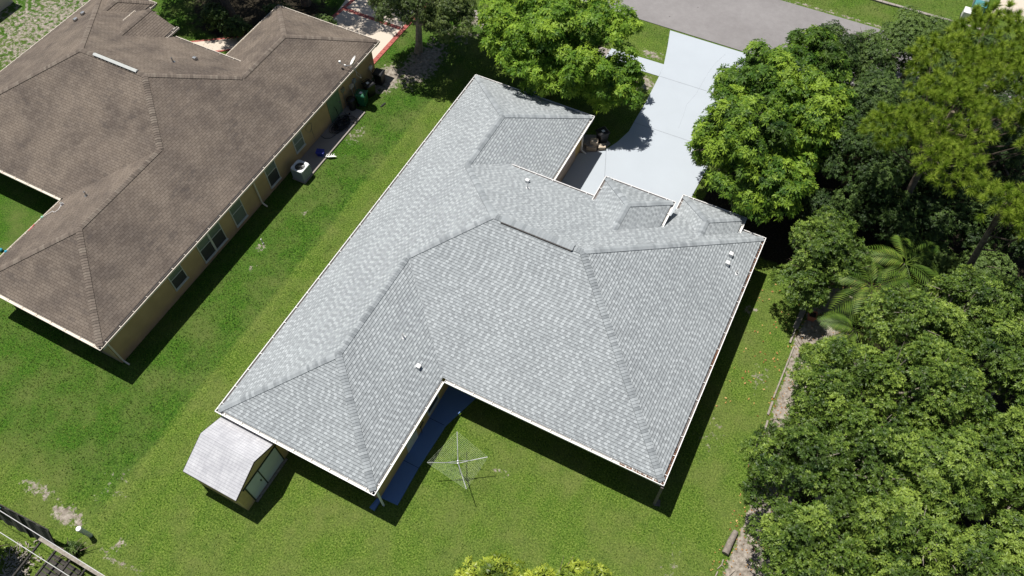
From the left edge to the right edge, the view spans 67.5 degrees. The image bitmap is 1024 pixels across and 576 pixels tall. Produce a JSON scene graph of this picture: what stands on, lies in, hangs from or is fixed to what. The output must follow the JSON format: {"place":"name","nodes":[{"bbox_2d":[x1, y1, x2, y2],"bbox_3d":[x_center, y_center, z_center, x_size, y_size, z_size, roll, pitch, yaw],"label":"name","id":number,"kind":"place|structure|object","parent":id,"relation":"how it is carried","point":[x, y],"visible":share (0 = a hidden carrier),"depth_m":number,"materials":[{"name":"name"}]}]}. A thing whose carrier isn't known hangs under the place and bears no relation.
{"place":"outdoors","nodes":[
{"label":"outdoors","id":0,"kind":"place"},
{"bbox_2d":[0,0,12,11],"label":"neighbour house","id":1,"kind":"structure","parent":0,"point":[4,4],"depth_m":55.04,"materials":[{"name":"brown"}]},
{"bbox_2d":[0,532,68,575],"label":"overhead cable","id":2,"kind":"object","parent":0,"point":[34,554],"visible":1,"depth_m":28.04,"materials":[{"name":"black"}]},
{"bbox_2d":[0,511,104,575],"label":"overhead cable","id":3,"kind":"object","parent":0,"point":[52,543],"visible":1,"depth_m":28.27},
{"bbox_2d":[192,35,245,51],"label":"path","id":4,"kind":"structure","parent":0,"point":[225,44],"depth_m":52.89,"materials":[{"name":"beige concrete"}]},
{"bbox_2d":[328,0,414,63],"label":"driveway","id":5,"kind":"structure","parent":0,"point":[357,16],"depth_m":53.85,"materials":[{"name":"beige concrete"}]},
{"bbox_2d":[0,0,1023,575],"bbox_3d":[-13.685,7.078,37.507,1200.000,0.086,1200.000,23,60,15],"label":"ground","id":6,"kind":"structure","parent":0,"point":[24,208],"depth_m":37.55,"materials":[{"name":"green plant"}]},
{"bbox_2d":[0,538,10,558],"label":"corner bush","id":7,"kind":"object","parent":6,"relation":"on","point":[2,545],"visible":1,"depth_m":33.20,"materials":[{"name":"green plant"}]},
{"bbox_2d":[0,540,41,575],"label":"debris pile","id":8,"kind":"object","parent":6,"relation":"on","point":[15,559],"visible":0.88,"depth_m":34.00,"materials":[{"name":"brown wood"}]},
{"bbox_2d":[0,504,56,546],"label":"screen fence","id":9,"kind":"object","parent":6,"relation":"on","point":[42,531],"visible":0.81,"depth_m":34.01,"materials":[{"name":"black fabric"}]},
{"bbox_2d":[12,537,102,575],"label":"wooden lean to","id":10,"kind":"object","parent":6,"relation":"on","point":[59,565],"visible":0.91,"depth_m":32.84,"materials":[{"name":"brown wood"}]},
{"bbox_2d":[56,538,94,566],"bbox_3d":[-19.658,11.716,34.151,1.514,0.907,1.415,23,60,15],"label":"shrub","id":11,"kind":"object","parent":6,"relation":"on","point":[73,548],"visible":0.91,"depth_m":34.15,"materials":[{"name":"green plant"}]},
{"bbox_2d":[76,526,92,537],"bbox_3d":[-19.177,10.966,34.395,0.236,1.240,0.236,23,60,15],"label":"capped post","id":12,"kind":"object","parent":6,"relation":"on","point":[80,529],"visible":1,"depth_m":34.19,"materials":[{"name":"white metal"}]},
{"bbox_2d":[0,0,379,364],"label":"brown house","id":13,"kind":"structure","parent":6,"relation":"on","point":[148,151],"depth_m":42.77,"materials":[{"name":"brown"}]},
{"bbox_2d":[168,265,189,290],"bbox_3d":[-17.807,-0.613,40.786,0.090,1.500,1.030,23,60,15],"label":"window","id":14,"kind":"structure","parent":13,"relation":"in","point":[178,277],"depth_m":40.94,"materials":[{"name":"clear glass"}]},
{"bbox_2d":[196,222,228,263],"bbox_3d":[-16.560,-2.574,42.238,0.090,1.840,1.940,23,60,15],"label":"window","id":15,"kind":"structure","parent":13,"relation":"in","point":[216,238],"depth_m":42.38,"materials":[{"name":"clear glass"}]},
{"bbox_2d":[229,198,248,227],"bbox_3d":[-15.503,-4.321,43.341,0.090,1.820,1.020,23,60,15],"label":"window","id":16,"kind":"structure","parent":13,"relation":"in","point":[237,211],"depth_m":43.50,"materials":[{"name":"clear glass"}]},
{"bbox_2d":[264,161,281,188],"bbox_3d":[-14.041,-6.730,44.878,0.090,1.820,1.000,23,60,15],"label":"window","id":17,"kind":"structure","parent":13,"relation":"in","point":[272,174],"depth_m":45.02,"materials":[{"name":"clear glass"}]},
{"bbox_2d":[292,131,305,153],"bbox_3d":[-12.820,-8.774,46.110,0.090,1.200,0.940,23,60,15],"label":"window","id":18,"kind":"structure","parent":13,"relation":"in","point":[298,141],"depth_m":46.17,"materials":[{"name":"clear glass"}]},
{"bbox_2d":[326,90,342,122],"bbox_3d":[-11.120,-11.461,48.091,0.080,2.150,1.240,23,60,15],"label":"door","id":19,"kind":"structure","parent":13,"relation":"in","point":[335,100],"depth_m":48.13,"materials":[{"name":"green paint"}]},
{"bbox_2d":[338,56,360,76],"bbox_3d":[-10.049,-13.743,47.635,1.108,1.688,0.700,11,58,7],"label":"satellite dish","id":20,"kind":"object","parent":13,"relation":"attached to","point":[351,62],"visible":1,"depth_m":47.30,"materials":[{"name":"white metal"}]},
{"bbox_2d":[199,0,253,40],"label":"shrub","id":21,"kind":"object","parent":6,"relation":"on","point":[214,11],"visible":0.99,"depth_m":52.54,"materials":[{"name":"green plant"}]},
{"bbox_2d":[220,0,235,16],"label":"shade tree","id":22,"kind":"object","parent":6,"relation":"on","point":[226,4],"visible":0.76,"depth_m":53.90,"materials":[{"name":"brown plant"}]},
{"bbox_2d":[183,416,288,510],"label":"garden shed","id":23,"kind":"structure","parent":6,"relation":"on","point":[238,464],"depth_m":34.39,"materials":[{"name":"beige metal"}]},
{"bbox_2d":[246,472,266,498],"bbox_3d":[-11.689,9.056,35.095,0.070,1.620,0.860,23,60,15],"label":"door","id":24,"kind":"structure","parent":23,"relation":"in","point":[257,484],"depth_m":35.10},
{"bbox_2d":[259,448,282,481],"bbox_3d":[-11.206,8.223,35.626,0.030,1.620,1.220,23,60,15],"label":"door","id":25,"kind":"structure","parent":23,"relation":"in","point":[269,467],"depth_m":35.61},
{"bbox_2d":[261,0,336,24],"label":"shrub","id":26,"kind":"object","parent":6,"relation":"on","point":[322,17],"visible":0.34,"depth_m":52.77,"materials":[{"name":"green plant"}]},
{"bbox_2d":[290,160,313,183],"bbox_3d":[-12.623,-7.003,45.962,0.920,0.930,0.920,23,60,15],"label":"air conditioner","id":27,"kind":"object","parent":6,"relation":"on","point":[301,171],"visible":1,"depth_m":45.72,"materials":[{"name":"metal"}]},
{"bbox_2d":[300,105,364,172],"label":"concrete slab","id":28,"kind":"structure","parent":6,"relation":"on","point":[329,144],"depth_m":47.77,"materials":[{"name":"grey concrete"}]},
{"bbox_2d":[315,148,324,156],"bbox_3d":[-11.756,-8.302,47.028,0.500,0.350,0.400,6,57,4],"label":"blue crate","id":29,"kind":"object","parent":28,"relation":"on","point":[320,152],"visible":1,"depth_m":46.93,"materials":[{"name":"plastic"}]},
{"bbox_2d":[323,113,358,138],"bbox_3d":[-10.828,-10.109,48.259,1.294,0.264,2.427,23,60,15],"label":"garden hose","id":30,"kind":"object","parent":28,"relation":"on","point":[346,121],"visible":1,"depth_m":48.42,"materials":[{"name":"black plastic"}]},
{"bbox_2d":[346,96,355,110],"bbox_3d":[-10.246,-11.798,48.925,0.600,0.920,0.600,23,60,15],"label":"round trash can","id":31,"kind":"object","parent":28,"relation":"on","point":[350,100],"visible":1,"depth_m":48.64,"materials":[{"name":"black plastic"}]},
{"bbox_2d":[354,89,367,106],"bbox_3d":[-9.643,-12.186,49.189,0.757,1.025,0.660,13,58,8],"label":"wheeled bin","id":32,"kind":"object","parent":6,"relation":"on","point":[361,95],"visible":1,"depth_m":48.87,"materials":[{"name":"green plastic"}]},
{"bbox_2d":[361,78,374,96],"bbox_3d":[-9.271,-12.944,49.674,0.660,1.025,0.757,-38,65,-21],"label":"wheeled bin","id":33,"kind":"object","parent":6,"relation":"on","point":[368,85],"visible":0.77,"depth_m":49.32,"materials":[{"name":"black plastic"}]},
{"bbox_2d":[369,498,379,510],"bbox_3d":[-6.295,9.977,35.439,0.280,0.145,0.606,28,62,17],"label":"splash block","id":34,"kind":"object","parent":6,"relation":"on","point":[374,505],"depth_m":35.41,"materials":[{"name":"blue paint"}]},
{"bbox_2d":[371,68,384,85],"bbox_3d":[-8.717,-13.823,50.237,0.757,1.019,0.660,16,59,11],"label":"wheeled bin","id":35,"kind":"object","parent":6,"relation":"on","point":[378,74],"visible":0.96,"depth_m":49.90,"materials":[{"name":"black plastic"}]},
{"bbox_2d":[367,0,477,53],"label":"oak tree","id":36,"kind":"object","parent":6,"relation":"on","point":[435,17],"visible":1,"depth_m":46.37,"materials":[{"name":"green plant"}]},
{"bbox_2d":[381,386,475,504],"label":"walkway","id":37,"kind":"structure","parent":6,"relation":"on","point":[453,403],"depth_m":37.13,"materials":[{"name":"blue paint"}]},
{"bbox_2d":[427,433,486,488],"bbox_3d":[-2.404,8.191,35.701,2.237,1.700,1.990,29,62,18],"label":"rotary clothesline","id":38,"kind":"object","parent":6,"relation":"on","point":[457,458],"visible":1,"depth_m":35.13,"materials":[{"name":"metal"}]},
{"bbox_2d":[215,74,765,506],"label":"gray house","id":39,"kind":"structure","parent":6,"relation":"on","point":[485,254],"depth_m":36.28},
{"bbox_2d":[406,430,417,452],"bbox_3d":[-4.749,7.038,36.148,0.078,1.970,0.900,23,60,15],"label":"door","id":40,"kind":"structure","parent":39,"relation":"in","point":[414,437],"depth_m":36.56,"materials":[{"name":"glass"}]},
{"bbox_2d":[427,394,439,415],"bbox_3d":[-3.834,5.506,37.054,0.090,1.250,1.060,23,60,15],"label":"window","id":41,"kind":"structure","parent":39,"relation":"in","point":[434,403],"depth_m":37.41,"materials":[{"name":"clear glass"}]},
{"bbox_2d":[556,148,575,181],"bbox_3d":[2.850,-6.793,44.937,0.035,2.080,4.200,23,60,15],"label":"garage door","id":42,"kind":"structure","parent":39,"relation":"in","point":[570,161],"depth_m":45.75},
{"bbox_2d":[444,550,614,575],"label":"mango tree","id":43,"kind":"object","parent":6,"relation":"on","point":[490,565],"visible":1,"depth_m":29.67,"materials":[{"name":"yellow plant"}]},
{"bbox_2d":[476,0,645,113],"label":"mango tree","id":44,"kind":"object","parent":6,"relation":"on","point":[529,41],"visible":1,"depth_m":44.72,"materials":[{"name":"green plant"}]},
{"bbox_2d":[579,135,610,152],"bbox_3d":[4.895,-9.017,47.669,2.420,0.080,1.516,-6,57,-4],"label":"concrete pad","id":45,"kind":"object","parent":6,"relation":"on","point":[587,137],"visible":0.41,"depth_m":47.62,"materials":[{"name":"grey concrete"}]},
{"bbox_2d":[598,143,605,149],"bbox_3d":[5.525,-8.709,47.264,0.460,0.260,0.360,-2,57,0],"label":"stone bench","id":46,"kind":"object","parent":45,"relation":"on","point":[601,146],"visible":1,"depth_m":47.17,"materials":[{"name":"beige stone"}]},
{"bbox_2d":[595,126,609,142],"bbox_3d":[5.529,-9.332,47.220,0.757,1.025,0.660,-24,60,-14],"label":"wheeled bin","id":47,"kind":"object","parent":45,"relation":"on","point":[602,134],"visible":0.81,"depth_m":46.88,"materials":[{"name":"black plastic"}]},
{"bbox_2d":[722,530,737,555],"bbox_3d":[9.785,11.392,34.319,0.309,0.310,1.166,28,62,17],"label":"log","id":48,"kind":"object","parent":6,"relation":"on","point":[726,550],"visible":1,"depth_m":34.18,"materials":[{"name":"beige wood"}]},
{"bbox_2d":[715,284,799,416],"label":"fallen leaves","id":49,"kind":"object","parent":6,"relation":"on","point":[760,352],"visible":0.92,"depth_m":39.37,"materials":[{"name":"brown plant"}]},
{"bbox_2d":[767,401,773,414],"bbox_3d":[12.774,5.933,37.900,0.100,0.060,0.800,23,60,15],"label":"edging board","id":50,"kind":"object","parent":6,"relation":"on","point":[769,409],"visible":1,"depth_m":37.88,"materials":[{"name":"brown wood"}]},
{"bbox_2d":[684,24,858,226],"bbox_3d":[14.897,-9.262,43.331,8.646,7.670,14.066,23,60,15],"label":"mango tree","id":51,"kind":"object","parent":6,"relation":"on","point":[778,104],"visible":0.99,"depth_m":40.36,"materials":[{"name":"green plant"}]},
{"bbox_2d":[773,346,794,397],"bbox_3d":[13.826,4.256,38.970,0.070,0.060,3.302,25,61,15],"label":"edging board","id":52,"kind":"object","parent":6,"relation":"on","point":[783,372],"visible":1,"depth_m":38.93,"materials":[{"name":"brown wood"}]},
{"bbox_2d":[712,279,873,574],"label":"leaf litter","id":53,"kind":"object","parent":6,"relation":"on","point":[778,423],"visible":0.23,"depth_m":35.74,"materials":[{"name":"brown plant"}]},
{"bbox_2d":[789,328,796,342],"bbox_3d":[14.686,2.489,40.081,0.090,0.090,1.000,25,61,15],"label":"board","id":54,"kind":"object","parent":6,"relation":"on","point":[793,333],"visible":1,"depth_m":40.03,"materials":[{"name":"grey wood"}]},
{"bbox_2d":[793,303,808,328],"bbox_3d":[15.396,1.432,40.778,0.280,0.050,1.904,26,61,16],"label":"garden board","id":55,"kind":"object","parent":6,"relation":"on","point":[801,314],"visible":0.67,"depth_m":40.63,"materials":[{"name":"grey wood"}]},
{"bbox_2d":[794,334,812,360],"bbox_3d":[15.415,3.067,39.373,1.658,0.932,1.416,0,57,0],"label":"shrub","id":56,"kind":"object","parent":6,"relation":"on","point":[807,346],"visible":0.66,"depth_m":39.22,"materials":[{"name":"green plant"}]},
{"bbox_2d":[782,184,853,232],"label":"dark oak","id":57,"kind":"object","parent":6,"relation":"on","point":[818,197],"visible":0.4,"depth_m":41.44,"materials":[{"name":"green plant"}]},
{"bbox_2d":[768,204,874,312],"bbox_3d":[15.537,-1.151,39.484,5.221,5.353,4.522,-21,60,-13],"label":"magnolia tree","id":58,"kind":"object","parent":6,"relation":"on","point":[822,259],"visible":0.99,"depth_m":38.23,"materials":[{"name":"green plant"}]},
{"bbox_2d":[743,499,926,575],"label":"broadleaf tree","id":59,"kind":"object","parent":6,"relation":"on","point":[791,545],"visible":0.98,"depth_m":29.93,"materials":[{"name":"green plant"}]},
{"bbox_2d":[814,19,865,75],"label":"mango tree","id":60,"kind":"object","parent":6,"relation":"on","point":[852,50],"visible":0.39,"depth_m":44.85,"materials":[{"name":"green plant"}]},
{"bbox_2d":[734,405,948,539],"bbox_3d":[13.704,7.753,33.379,8.167,6.020,6.178,-16,58,-9],"label":"broadleaf tree","id":61,"kind":"object","parent":6,"relation":"on","point":[797,450],"visible":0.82,"depth_m":31.88,"materials":[{"name":"green plant"}]},
{"bbox_2d":[815,301,892,368],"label":"palm","id":62,"kind":"object","parent":6,"relation":"on","point":[840,326],"visible":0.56,"depth_m":37.78,"materials":[{"name":"green plant"}]},
{"bbox_2d":[816,71,917,212],"bbox_3d":[19.247,-7.459,42.819,5.741,6.478,9.349,23,60,15],"label":"dark oak","id":63,"kind":"object","parent":6,"relation":"on","point":[883,174],"visible":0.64,"depth_m":40.43,"materials":[{"name":"green plant"}]},
{"bbox_2d":[830,251,913,325],"bbox_3d":[17.754,0.614,39.012,4.305,3.938,4.262,23,60,15],"label":"palm","id":64,"kind":"object","parent":6,"relation":"on","point":[865,294],"visible":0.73,"depth_m":37.76,"materials":[{"name":"green plant"}]},
{"bbox_2d":[847,27,908,120],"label":"citrus tree","id":65,"kind":"object","parent":6,"relation":"on","point":[874,48],"visible":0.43,"depth_m":45.58,"materials":[{"name":"green plant"}]},
{"bbox_2d":[786,335,997,446],"bbox_3d":[16.723,4.517,35.116,8.442,6.627,6.257,1,57,1],"label":"broadleaf tree","id":66,"kind":"object","parent":6,"relation":"on","point":[841,376],"visible":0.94,"depth_m":33.44,"materials":[{"name":"green plant"}]},
{"bbox_2d":[862,235,940,305],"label":"palm","id":67,"kind":"object","parent":6,"relation":"on","point":[916,258],"visible":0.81,"depth_m":38.32,"materials":[{"name":"green plant"}]},
{"bbox_2d":[844,102,986,251],"bbox_3d":[22.713,-5.690,42.267,7.978,5.452,9.948,23,60,15],"label":"dark oak","id":68,"kind":"object","parent":6,"relation":"on","point":[920,208],"visible":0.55,"depth_m":40.19,"materials":[{"name":"green plant"}]},
{"bbox_2d":[876,5,975,83],"bbox_3d":[25.626,-14.614,47.942,6.639,5.531,5.638,23,60,15],"label":"citrus tree","id":69,"kind":"object","parent":6,"relation":"on","point":[907,31],"visible":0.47,"depth_m":46.23,"materials":[{"name":"green plant"}]},
{"bbox_2d":[872,0,980,30],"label":"edging stones","id":70,"kind":"object","parent":6,"relation":"on","point":[890,4],"visible":0.47,"depth_m":54.37,"materials":[{"name":"stone"}]},
{"bbox_2d":[849,424,1016,575],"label":"broadleaf tree","id":71,"kind":"object","parent":6,"relation":"on","point":[914,519],"visible":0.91,"depth_m":30.09,"materials":[{"name":"green plant"}]},
{"bbox_2d":[857,0,1023,237],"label":"pine tree","id":72,"kind":"object","parent":6,"relation":"on","point":[944,141],"visible":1,"depth_m":36.24,"materials":[{"name":"green plant"}]},
{"bbox_2d":[858,263,1023,374],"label":"broadleaf tree","id":73,"kind":"object","parent":6,"relation":"on","point":[990,299],"visible":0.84,"depth_m":34.87,"materials":[{"name":"green plant"}]},
{"bbox_2d":[901,25,1023,259],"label":"dark oak","id":74,"kind":"object","parent":6,"relation":"on","point":[1014,163],"visible":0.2,"depth_m":42.00,"materials":[{"name":"green plant"}]},
{"bbox_2d":[907,244,1017,291],"bbox_3d":[23.572,-0.921,40.377,5.077,3.459,2.572,23,60,15],"label":"vine bush","id":75,"kind":"object","parent":6,"relation":"on","point":[943,260],"visible":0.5,"depth_m":39.57,"materials":[{"name":"green plant"}]},
{"bbox_2d":[959,6,971,22],"bbox_3d":[31.696,-19.126,53.510,0.540,0.700,0.800,23,60,15],"label":"white utility box","id":76,"kind":"object","parent":6,"relation":"on","point":[966,12],"visible":0.75,"depth_m":53.24,"materials":[{"name":"metal"}]},
{"bbox_2d":[923,522,1023,575],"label":"broadleaf tree","id":77,"kind":"object","parent":6,"relation":"on","point":[1004,555],"visible":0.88,"depth_m":28.76,"materials":[{"name":"green plant"}]},
{"bbox_2d":[971,0,988,13],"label":"utility trailer","id":78,"kind":"object","parent":6,"relation":"on","point":[981,2],"visible":0.47,"depth_m":53.22,"materials":[{"name":"teal paint"}]},
{"bbox_2d":[941,313,1023,406],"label":"broadleaf tree","id":79,"kind":"object","parent":6,"relation":"on","point":[1004,357],"visible":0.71,"depth_m":33.42,"materials":[{"name":"green plant"}]},
{"bbox_2d":[950,178,1023,302],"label":"pine tree","id":80,"kind":"object","parent":6,"relation":"on","point":[1017,217],"visible":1,"depth_m":33.77,"materials":[{"name":"green plant"}]},
{"bbox_2d":[960,398,1023,550],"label":"broadleaf tree","id":81,"kind":"object","parent":6,"relation":"on","point":[1000,436],"visible":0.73,"depth_m":31.02,"materials":[{"name":"green plant"}]},
{"bbox_2d":[475,10,609,55],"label":"old sidewalk","id":82,"kind":"structure","parent":0,"point":[606,51],"depth_m":52.29,"materials":[{"name":"concrete"}]},
{"bbox_2d":[586,138,597,151],"bbox_3d":[4.905,-8.832,47.175,0.740,0.550,0.620,8,58,6],"label":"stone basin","id":83,"kind":"object","parent":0,"point":[592,145],"visible":1,"depth_m":47.03,"materials":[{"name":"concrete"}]},
{"bbox_2d":[606,48,663,75],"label":"sidewalk","id":84,"kind":"structure","parent":0,"point":[653,67],"depth_m":51.36,"materials":[{"name":"grey concrete"}]},
{"bbox_2d":[561,30,745,215],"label":"driveway","id":85,"kind":"structure","parent":0,"point":[648,152],"depth_m":47.89,"materials":[{"name":"grey concrete"}]},
{"bbox_2d":[580,0,1023,137],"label":"road","id":86,"kind":"structure","parent":0,"point":[739,25],"depth_m":53.85,"materials":[{"name":"grey asphalt"}]},
{"bbox_2d":[807,311,817,320],"bbox_3d":[15.862,1.501,40.546,0.460,0.420,0.460,16,59,10],"label":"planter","id":87,"kind":"object","parent":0,"point":[812,315],"visible":0.78,"depth_m":40.40,"materials":[{"name":"ceramic"}]},
{"bbox_2d":[993,0,1023,22],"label":"driveway","id":88,"kind":"structure","parent":0,"point":[1019,4],"depth_m":54.45,"materials":[{"name":"beige concrete"}]}
]}

